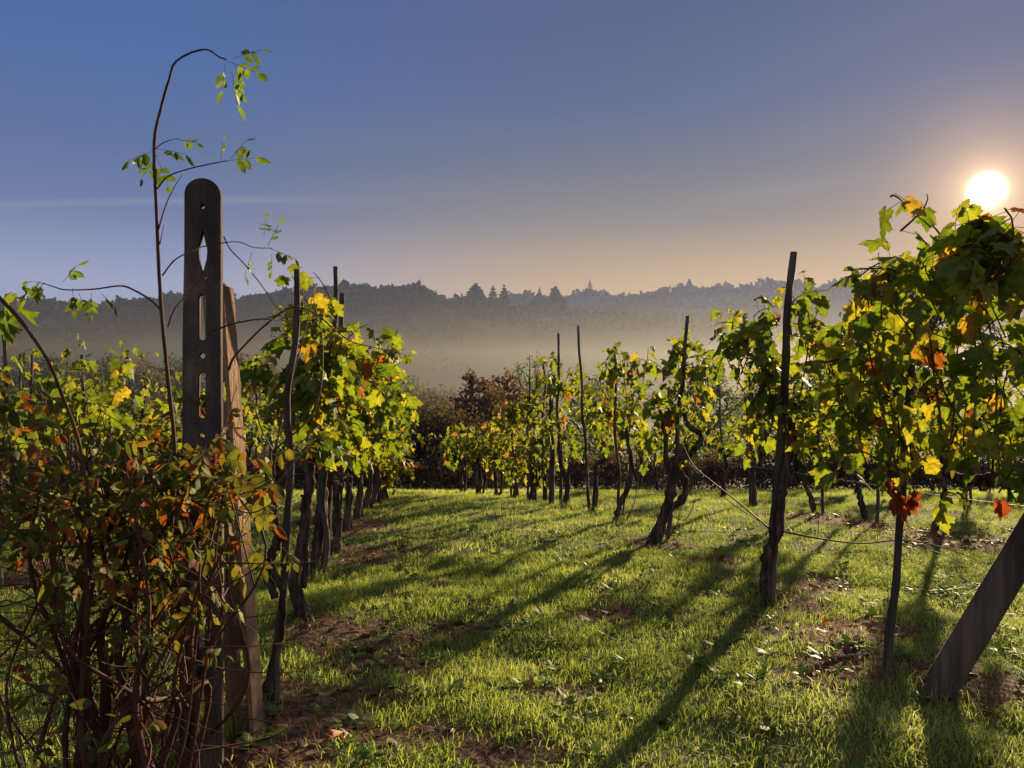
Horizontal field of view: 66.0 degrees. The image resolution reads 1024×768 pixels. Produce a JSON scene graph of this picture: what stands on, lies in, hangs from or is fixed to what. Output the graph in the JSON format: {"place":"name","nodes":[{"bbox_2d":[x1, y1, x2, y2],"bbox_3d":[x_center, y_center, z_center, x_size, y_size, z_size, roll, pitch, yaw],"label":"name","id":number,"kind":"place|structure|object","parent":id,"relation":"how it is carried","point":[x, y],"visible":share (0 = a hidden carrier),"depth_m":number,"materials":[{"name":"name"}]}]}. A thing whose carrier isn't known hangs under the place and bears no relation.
{"place":"outdoors","nodes":[
{"label":"outdoors","id":0,"kind":"place"},
{"bbox_2d":[3,486,1017,496],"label":"grass","id":1,"kind":"structure","parent":0,"point":[701,491],"depth_m":16.14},
{"bbox_2d":[0,289,1023,767],"bbox_3d":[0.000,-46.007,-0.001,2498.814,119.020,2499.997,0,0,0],"label":"ground","id":2,"kind":"structure","parent":0,"point":[484,349],"depth_m":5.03,"materials":[{"name":"plant"}]},
{"bbox_2d":[0,335,8,588],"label":"wooden stake","id":3,"kind":"object","parent":2,"relation":"on","point":[5,359],"visible":0.37,"depth_m":6.11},
{"bbox_2d":[0,355,43,427],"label":"tree","id":4,"kind":"object","parent":2,"relation":"on","point":[15,376],"visible":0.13,"depth_m":119.05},
{"bbox_2d":[0,349,60,480],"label":"grapevine","id":5,"kind":"object","parent":2,"relation":"on","point":[17,400],"visible":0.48,"depth_m":6.18,"materials":[{"name":"green plant"}]},
{"bbox_2d":[28,354,33,522],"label":"wooden stake","id":6,"kind":"object","parent":2,"relation":"on","point":[31,373],"visible":0.24,"depth_m":8.13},
{"bbox_2d":[0,611,80,767],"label":"wire netting","id":7,"kind":"object","parent":2,"relation":"on","point":[38,721],"visible":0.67,"depth_m":2.77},
{"bbox_2d":[0,346,88,507],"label":"grapevine","id":8,"kind":"object","parent":2,"relation":"on","point":[42,444],"visible":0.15,"depth_m":11.42,"materials":[{"name":"green plant"}]},
{"bbox_2d":[14,353,78,405],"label":"tree","id":9,"kind":"object","parent":2,"relation":"on","point":[45,365],"visible":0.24,"depth_m":114.95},
{"bbox_2d":[23,365,113,495],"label":"grapevine","id":10,"kind":"object","parent":2,"relation":"on","point":[78,381],"visible":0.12,"depth_m":12.88,"materials":[{"name":"green plant"}]},
{"bbox_2d":[58,405,87,477],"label":"grapevine","id":11,"kind":"object","parent":2,"relation":"on","point":[75,447],"visible":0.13,"depth_m":18.93,"materials":[{"name":"green plant"}]},
{"bbox_2d":[42,355,104,445],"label":"tree","id":12,"kind":"object","parent":2,"relation":"on","point":[79,375],"visible":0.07,"depth_m":124.66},
{"bbox_2d":[80,355,85,492],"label":"wooden stake","id":13,"kind":"object","parent":2,"relation":"on","point":[82,390],"visible":0.16,"depth_m":7.63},
{"bbox_2d":[10,333,158,474],"bbox_3d":[-3.810,0.630,7.537,1.176,2.199,1.504,0,0,3],"label":"grapevine","id":14,"kind":"object","parent":2,"relation":"on","point":[114,397],"visible":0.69,"depth_m":7.29,"materials":[{"name":"green plant"}]},
{"bbox_2d":[77,351,138,420],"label":"tree","id":15,"kind":"object","parent":2,"relation":"on","point":[104,370],"visible":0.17,"depth_m":117.98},
{"bbox_2d":[87,386,142,490],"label":"grapevine","id":16,"kind":"object","parent":2,"relation":"on","point":[128,402],"visible":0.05,"depth_m":14.54,"materials":[{"name":"green plant"}]},
{"bbox_2d":[70,340,181,466],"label":"grapevine","id":17,"kind":"object","parent":2,"relation":"on","point":[153,416],"visible":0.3,"depth_m":9.11,"materials":[{"name":"green plant"}]},
{"bbox_2d":[139,372,146,481],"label":"wooden stake","id":18,"kind":"object","parent":2,"relation":"on","point":[143,409],"visible":0.33,"depth_m":9.12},
{"bbox_2d":[120,369,172,456],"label":"grapevine","id":19,"kind":"object","parent":2,"relation":"on","point":[146,411],"visible":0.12,"depth_m":15.59,"materials":[{"name":"green plant"}]},
{"bbox_2d":[119,356,174,427],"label":"tree","id":20,"kind":"object","parent":2,"relation":"on","point":[157,394],"visible":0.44,"depth_m":111.06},
{"bbox_2d":[2,443,346,490],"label":"hedge","id":21,"kind":"object","parent":2,"relation":"on","point":[298,480],"visible":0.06,"depth_m":28.83,"materials":[{"name":"green plant"}]},
{"bbox_2d":[146,377,204,455],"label":"grapevine","id":22,"kind":"object","parent":2,"relation":"on","point":[179,412],"visible":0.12,"depth_m":10.69,"materials":[{"name":"green plant"}]},
{"bbox_2d":[148,353,204,443],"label":"tree","id":23,"kind":"object","parent":2,"relation":"on","point":[179,365],"visible":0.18,"depth_m":119.80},
{"bbox_2d":[178,178,223,767],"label":"concrete post","id":24,"kind":"object","parent":2,"relation":"on","point":[200,222],"visible":0.59,"depth_m":3.00,"materials":[{"name":"concrete"}]},
{"bbox_2d":[0,49,409,767],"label":"bush","id":25,"kind":"object","parent":2,"relation":"on","point":[140,529],"visible":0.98,"depth_m":2.67,"materials":[{"name":"green plant"}]},
{"bbox_2d":[203,282,264,735],"bbox_3d":[-1.195,0.570,3.373,0.118,2.028,0.096,-4,-1,8],"label":"wooden post","id":26,"kind":"object","parent":2,"relation":"on","point":[235,683],"visible":0.46,"depth_m":3.35,"materials":[{"name":"wood"}]},
{"bbox_2d":[223,353,266,414],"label":"tree","id":27,"kind":"object","parent":2,"relation":"on","point":[241,361],"visible":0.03,"depth_m":99.64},
{"bbox_2d":[224,379,272,443],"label":"grapevine","id":28,"kind":"object","parent":2,"relation":"on","point":[247,421],"visible":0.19,"depth_m":13.75,"materials":[{"name":"green plant"}]},
{"bbox_2d":[240,378,282,472],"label":"grapevine","id":29,"kind":"object","parent":2,"relation":"on","point":[259,444],"visible":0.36,"depth_m":15.24,"materials":[{"name":"green plant"}]},
{"bbox_2d":[241,359,284,454],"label":"tree","id":30,"kind":"object","parent":2,"relation":"on","point":[272,366],"visible":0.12,"depth_m":104.87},
{"bbox_2d":[249,402,285,489],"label":"grapevine","id":31,"kind":"object","parent":2,"relation":"on","point":[283,438],"visible":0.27,"depth_m":16.99,"materials":[{"name":"green plant"}]},
{"bbox_2d":[266,419,305,490],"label":"grapevine","id":32,"kind":"object","parent":2,"relation":"on","point":[284,481],"visible":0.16,"depth_m":18.69,"materials":[{"name":"green plant"}]},
{"bbox_2d":[272,269,300,700],"bbox_3d":[-1.076,0.528,3.739,0.187,2.133,0.066,0,0,31],"label":"wooden stake","id":33,"kind":"object","parent":2,"relation":"on","point":[289,442],"visible":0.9,"depth_m":3.73,"materials":[{"name":"wood"}]},
{"bbox_2d":[239,264,368,701],"bbox_3d":[-1.232,0.455,4.298,0.858,2.151,1.178,0,0,0],"label":"grapevine","id":34,"kind":"object","parent":2,"relation":"on","point":[311,400],"visible":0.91,"depth_m":4.31,"materials":[{"name":"plant"}]},
{"bbox_2d":[320,266,337,576],"bbox_3d":[-1.427,0.401,6.153,0.100,2.567,0.620,0,0,-24],"label":"wooden stake","id":35,"kind":"object","parent":2,"relation":"on","point":[323,504],"visible":0.5,"depth_m":6.25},
{"bbox_2d":[337,292,344,483],"bbox_3d":[-1.682,0.450,7.697,0.087,2.596,0.907,0,0,-16],"label":"wooden stake","id":36,"kind":"object","parent":2,"relation":"on","point":[341,322],"visible":0.14,"depth_m":7.36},
{"bbox_2d":[288,322,396,621],"bbox_3d":[-1.132,0.545,5.175,0.679,2.014,1.100,0,0,-13],"label":"grapevine","id":37,"kind":"object","parent":2,"relation":"on","point":[355,439],"visible":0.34,"depth_m":5.04,"materials":[{"name":"green plant"}]},
{"bbox_2d":[309,326,416,578],"bbox_3d":[-1.247,0.576,6.684,0.885,2.132,1.210,0,0,0],"label":"grapevine","id":38,"kind":"object","parent":2,"relation":"on","point":[382,430],"visible":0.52,"depth_m":6.42,"materials":[{"name":"plant"}]},
{"bbox_2d":[353,426,395,519],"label":"grapevine","id":39,"kind":"object","parent":2,"relation":"on","point":[358,512],"visible":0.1,"depth_m":10.12,"materials":[{"name":"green plant"}]},
{"bbox_2d":[348,428,403,509],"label":"grapevine","id":40,"kind":"object","parent":2,"relation":"on","point":[367,501],"visible":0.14,"depth_m":11.46,"materials":[{"name":"green plant"}]},
{"bbox_2d":[330,357,422,552],"bbox_3d":[-1.377,0.676,7.346,0.942,1.958,1.761,0,0,-14],"label":"grapevine","id":41,"kind":"object","parent":2,"relation":"on","point":[414,402],"visible":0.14,"depth_m":7.42,"materials":[{"name":"green plant"}]},
{"bbox_2d":[342,382,425,532],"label":"grapevine","id":42,"kind":"object","parent":2,"relation":"on","point":[349,494],"visible":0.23,"depth_m":8.89,"materials":[{"name":"green plant"}]},
{"bbox_2d":[363,435,425,499],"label":"grapevine","id":43,"kind":"object","parent":2,"relation":"on","point":[385,480],"visible":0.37,"depth_m":13.11,"materials":[{"name":"green plant"}]},
{"bbox_2d":[372,426,420,503],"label":"grapevine","id":44,"kind":"object","parent":2,"relation":"on","point":[376,491],"visible":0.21,"depth_m":12.40,"materials":[{"name":"green plant"}]},
{"bbox_2d":[312,394,516,490],"bbox_3d":[-3.305,2.139,27.243,7.242,3.700,3.932,0,0,0],"label":"hedge","id":45,"kind":"object","parent":2,"relation":"on","point":[429,475],"visible":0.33,"depth_m":26.69,"materials":[{"name":"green plant"}]},
{"bbox_2d":[398,369,437,410],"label":"tree","id":46,"kind":"object","parent":2,"relation":"on","point":[413,383],"visible":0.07,"depth_m":123.93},
{"bbox_2d":[412,385,448,428],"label":"tree","id":47,"kind":"object","parent":2,"relation":"on","point":[422,394],"visible":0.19,"depth_m":114.66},
{"bbox_2d":[425,430,458,490],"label":"grapevine","id":48,"kind":"object","parent":2,"relation":"on","point":[442,458],"visible":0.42,"depth_m":23.92,"materials":[{"name":"green plant"}]},
{"bbox_2d":[428,383,466,443],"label":"tree","id":49,"kind":"object","parent":2,"relation":"on","point":[454,394],"visible":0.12,"depth_m":129.75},
{"bbox_2d":[441,423,476,491],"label":"grapevine","id":50,"kind":"object","parent":2,"relation":"on","point":[452,442],"visible":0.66,"depth_m":16.41,"materials":[{"name":"green plant"}]},
{"bbox_2d":[456,428,498,494],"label":"grapevine","id":51,"kind":"object","parent":2,"relation":"on","point":[471,450],"visible":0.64,"depth_m":15.52,"materials":[{"name":"green plant"}]},
{"bbox_2d":[464,283,491,310],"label":"conifer","id":52,"kind":"object","parent":2,"relation":"on","point":[475,292],"visible":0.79,"depth_m":465.86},
{"bbox_2d":[475,424,482,494],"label":"wooden stake","id":53,"kind":"object","parent":2,"relation":"on","point":[476,472],"visible":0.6,"depth_m":15.55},
{"bbox_2d":[444,368,518,434],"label":"bush","id":54,"kind":"object","parent":2,"relation":"on","point":[485,403],"visible":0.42,"depth_m":33.98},
{"bbox_2d":[487,286,499,308],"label":"conifer","id":55,"kind":"object","parent":2,"relation":"on","point":[493,298],"visible":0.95,"depth_m":468.36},
{"bbox_2d":[471,417,517,495],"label":"grapevine","id":56,"kind":"object","parent":2,"relation":"on","point":[495,450],"visible":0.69,"depth_m":14.72,"materials":[{"name":"green plant"}]},
{"bbox_2d":[0,277,990,386],"bbox_3d":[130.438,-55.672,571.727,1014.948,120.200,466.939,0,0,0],"label":"woods","id":57,"kind":"object","parent":2,"relation":"on","point":[398,301],"visible":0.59,"depth_m":446.21,"materials":[{"name":"plant"}]},
{"bbox_2d":[496,285,511,312],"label":"conifer","id":58,"kind":"object","parent":2,"relation":"on","point":[504,302],"visible":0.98,"depth_m":468.36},
{"bbox_2d":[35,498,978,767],"bbox_3d":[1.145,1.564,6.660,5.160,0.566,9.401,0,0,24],"label":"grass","id":59,"kind":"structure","parent":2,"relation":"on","point":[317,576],"depth_m":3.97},
{"bbox_2d":[477,368,539,489],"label":"bush","id":60,"kind":"object","parent":2,"relation":"on","point":[505,382],"visible":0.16,"depth_m":37.62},
{"bbox_2d":[0,523,1023,767],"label":"weeds","id":61,"kind":"object","parent":2,"relation":"on","point":[356,713],"visible":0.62,"depth_m":4.44,"materials":[{"name":"green plant"}]},
{"bbox_2d":[0,509,1023,767],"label":"fallen leaves","id":62,"kind":"object","parent":2,"relation":"on","point":[542,691],"visible":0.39,"depth_m":4.48,"materials":[{"name":"brown plant"}]},
{"bbox_2d":[510,395,514,496],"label":"wooden stake","id":63,"kind":"object","parent":2,"relation":"on","point":[512,469],"visible":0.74,"depth_m":14.01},
{"bbox_2d":[2,508,1023,767],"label":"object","id":64,"kind":"structure","parent":2,"relation":"on","point":[892,532],"depth_m":4.75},
{"bbox_2d":[491,399,538,497],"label":"grapevine","id":65,"kind":"object","parent":2,"relation":"on","point":[509,414],"visible":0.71,"depth_m":13.97,"materials":[{"name":"green plant"}]},
{"bbox_2d":[526,376,531,499],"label":"wooden stake","id":66,"kind":"object","parent":2,"relation":"on","point":[530,470],"visible":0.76,"depth_m":13.40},
{"bbox_2d":[514,392,549,500],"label":"grapevine","id":67,"kind":"object","parent":2,"relation":"on","point":[527,453],"visible":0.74,"depth_m":13.38,"materials":[{"name":"green plant"}]},
{"bbox_2d":[523,293,550,312],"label":"conifer","id":68,"kind":"object","parent":2,"relation":"on","point":[538,301],"visible":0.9,"depth_m":467.26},
{"bbox_2d":[507,351,567,466],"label":"tree","id":69,"kind":"object","parent":2,"relation":"on","point":[528,375],"visible":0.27,"depth_m":43.86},
{"bbox_2d":[541,363,545,500],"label":"wooden stake","id":70,"kind":"object","parent":2,"relation":"on","point":[542,412],"visible":0.47,"depth_m":13.31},
{"bbox_2d":[521,373,579,500],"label":"grapevine","id":71,"kind":"object","parent":2,"relation":"on","point":[544,460],"visible":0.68,"depth_m":13.28,"materials":[{"name":"green plant"}]},
{"bbox_2d":[549,384,555,503],"bbox_3d":[0.622,0.983,12.349,0.112,1.955,0.118,0,0,-24],"label":"wooden post","id":72,"kind":"object","parent":2,"relation":"on","point":[552,461],"visible":0.73,"depth_m":12.31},
{"bbox_2d":[542,286,568,311],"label":"conifer","id":73,"kind":"object","parent":2,"relation":"on","point":[555,300],"visible":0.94,"depth_m":466.50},
{"bbox_2d":[527,351,589,502],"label":"grapevine","id":74,"kind":"object","parent":2,"relation":"on","point":[555,381],"visible":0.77,"depth_m":11.85,"materials":[{"name":"green plant"}]},
{"bbox_2d":[556,333,562,504],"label":"wooden stake","id":75,"kind":"object","parent":2,"relation":"on","point":[557,411],"visible":0.62,"depth_m":11.91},
{"bbox_2d":[577,325,590,511],"bbox_3d":[1.035,0.557,11.057,0.134,2.753,0.271,0,0,37],"label":"wooden stake","id":76,"kind":"object","parent":2,"relation":"on","point":[584,435],"visible":0.92,"depth_m":11.02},
{"bbox_2d":[556,367,625,510],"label":"grapevine","id":77,"kind":"object","parent":2,"relation":"on","point":[589,391],"visible":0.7,"depth_m":11.17,"materials":[{"name":"green plant"}]},
{"bbox_2d":[561,375,637,470],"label":"tree","id":78,"kind":"object","parent":2,"relation":"on","point":[590,438],"visible":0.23,"depth_m":59.71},
{"bbox_2d":[482,444,742,490],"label":"hedge","id":79,"kind":"object","parent":2,"relation":"on","point":[608,474],"visible":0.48,"depth_m":28.98,"materials":[{"name":"green plant"}]},
{"bbox_2d":[613,347,620,516],"bbox_3d":[1.314,0.669,9.868,0.067,2.269,0.220,0,0,34],"label":"wooden stake","id":80,"kind":"object","parent":2,"relation":"on","point":[616,450],"visible":0.78,"depth_m":9.86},
{"bbox_2d":[587,342,674,521],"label":"grapevine","id":81,"kind":"object","parent":2,"relation":"on","point":[626,412],"visible":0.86,"depth_m":9.84,"materials":[{"name":"plant"}]},
{"bbox_2d":[630,425,656,489],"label":"grapevine","id":82,"kind":"object","parent":2,"relation":"on","point":[637,447],"visible":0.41,"depth_m":19.41,"materials":[{"name":"green plant"}]},
{"bbox_2d":[634,410,661,490],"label":"grapevine","id":83,"kind":"object","parent":2,"relation":"on","point":[654,457],"visible":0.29,"depth_m":17.85,"materials":[{"name":"green plant"}]},
{"bbox_2d":[665,316,689,541],"bbox_3d":[1.692,0.526,8.131,0.088,2.445,0.337,0,0,-35],"label":"wooden stake","id":84,"kind":"object","parent":2,"relation":"on","point":[670,520],"visible":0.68,"depth_m":8.06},
{"bbox_2d":[658,400,702,489],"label":"grapevine","id":85,"kind":"object","parent":2,"relation":"on","point":[686,429],"visible":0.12,"depth_m":15.93,"materials":[{"name":"green plant"}]},
{"bbox_2d":[683,279,695,293],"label":"conifer","id":86,"kind":"object","parent":2,"relation":"on","point":[689,288],"visible":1,"depth_m":767.49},
{"bbox_2d":[689,390,694,491],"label":"wooden stake","id":87,"kind":"object","parent":2,"relation":"on","point":[690,485],"visible":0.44,"depth_m":15.91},
{"bbox_2d":[630,314,758,543],"bbox_3d":[1.792,0.496,7.937,1.075,2.432,2.048,0,0,0],"label":"grapevine","id":88,"kind":"object","parent":2,"relation":"on","point":[667,416],"visible":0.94,"depth_m":8.09,"materials":[{"name":"plant"}]},
{"bbox_2d":[668,357,745,470],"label":"grapevine","id":89,"kind":"object","parent":2,"relation":"on","point":[725,418],"visible":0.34,"depth_m":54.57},
{"bbox_2d":[688,411,747,497],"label":"grapevine","id":90,"kind":"object","parent":2,"relation":"on","point":[716,442],"visible":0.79,"depth_m":14.04,"materials":[{"name":"green plant"}]},
{"bbox_2d":[718,381,726,496],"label":"wooden stake","id":91,"kind":"object","parent":2,"relation":"on","point":[724,458],"visible":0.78,"depth_m":14.11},
{"bbox_2d":[748,383,756,505],"bbox_3d":[3.733,0.975,12.215,0.146,1.981,0.135,0,0,23],"label":"wooden post","id":92,"kind":"object","parent":2,"relation":"on","point":[752,488],"visible":0.38,"depth_m":12.17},
{"bbox_2d":[732,382,777,454],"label":"tree","id":93,"kind":"object","parent":2,"relation":"on","point":[770,430],"visible":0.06,"depth_m":99.99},
{"bbox_2d":[749,415,775,490],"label":"grapevine","id":94,"kind":"object","parent":2,"relation":"on","point":[763,455],"visible":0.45,"depth_m":20.17,"materials":[{"name":"green plant"}]},
{"bbox_2d":[769,251,796,605],"bbox_3d":[1.886,0.366,5.528,0.219,2.577,0.092,0,0,19],"label":"wooden stake","id":95,"kind":"object","parent":2,"relation":"on","point":[782,420],"visible":0.75,"depth_m":5.49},
{"bbox_2d":[785,383,836,512],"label":"grapevine","id":96,"kind":"object","parent":2,"relation":"on","point":[811,498],"visible":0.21,"depth_m":10.84,"materials":[{"name":"green plant"}]},
{"bbox_2d":[789,371,841,458],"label":"tree","id":97,"kind":"object","parent":2,"relation":"on","point":[812,382],"visible":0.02,"depth_m":88.47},
{"bbox_2d":[817,405,824,513],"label":"wooden stake","id":98,"kind":"object","parent":2,"relation":"on","point":[822,490],"visible":0.36,"depth_m":10.69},
{"bbox_2d":[681,270,983,606],"bbox_3d":[2.050,0.398,5.387,1.160,2.376,1.991,0,0,-26],"label":"grapevine","id":99,"kind":"object","parent":2,"relation":"on","point":[766,375],"visible":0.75,"depth_m":5.49,"materials":[{"name":"plant"}]},
{"bbox_2d":[803,385,874,520],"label":"grapevine","id":100,"kind":"object","parent":2,"relation":"on","point":[862,506],"visible":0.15,"depth_m":10.07,"materials":[{"name":"green plant"}]},
{"bbox_2d":[725,445,1023,490],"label":"hedge","id":101,"kind":"object","parent":2,"relation":"on","point":[868,466],"visible":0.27,"depth_m":28.72,"materials":[{"name":"green plant"}]},
{"bbox_2d":[875,463,879,521],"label":"wooden stake","id":102,"kind":"object","parent":2,"relation":"on","point":[877,504],"visible":0.23,"depth_m":9.88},
{"bbox_2d":[824,290,954,457],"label":"tree","id":103,"kind":"object","parent":2,"relation":"on","point":[933,317],"visible":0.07,"depth_m":47.28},
{"bbox_2d":[870,397,922,477],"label":"grapevine","id":104,"kind":"object","parent":2,"relation":"on","point":[916,418],"visible":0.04,"depth_m":13.79,"materials":[{"name":"green plant"}]},
{"bbox_2d":[883,341,915,672],"bbox_3d":[2.007,0.650,4.064,0.074,1.843,0.180,0,0,-42],"label":"wooden stake","id":105,"kind":"object","parent":2,"relation":"on","point":[891,621],"visible":0.52,"depth_m":4.07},
{"bbox_2d":[785,193,1023,534],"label":"grapevine","id":106,"kind":"object","parent":2,"relation":"on","point":[976,252],"visible":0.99,"depth_m":3.38,"materials":[{"name":"plant"}]},
{"bbox_2d":[919,393,944,490],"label":"grapevine","id":107,"kind":"object","parent":2,"relation":"on","point":[934,482],"visible":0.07,"depth_m":18.03,"materials":[{"name":"green plant"}]},
{"bbox_2d":[918,372,1018,532],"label":"grapevine","id":108,"kind":"object","parent":2,"relation":"on","point":[932,429],"visible":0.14,"depth_m":8.57,"materials":[{"name":"green plant"}]},
{"bbox_2d":[916,512,1023,697],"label":"wooden post","id":109,"kind":"object","parent":2,"relation":"on","point":[979,621],"visible":0.77,"depth_m":3.71,"materials":[{"name":"brown wood"}]},
{"bbox_2d":[605,453,1021,505],"bbox_3d":[1.819,0.736,6.958,0.102,0.403,7.625,0,0,-10],"label":"trellis wire","id":110,"kind":"object","parent":109,"relation":"attached to","point":[840,479],"visible":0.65,"depth_m":5.04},
{"bbox_2d":[955,313,1023,462],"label":"tree","id":111,"kind":"object","parent":2,"relation":"on","point":[986,326],"visible":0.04,"depth_m":59.91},
{"bbox_2d":[0,0,1023,303],"label":"sky","id":112,"kind":"structure","parent":0,"point":[618,146],"materials":[{"name":"blue"}]},
{"bbox_2d":[2,490,1023,559],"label":"grass","id":113,"kind":"structure","parent":0,"point":[838,507],"depth_m":10.07,"materials":[{"name":"plant"}]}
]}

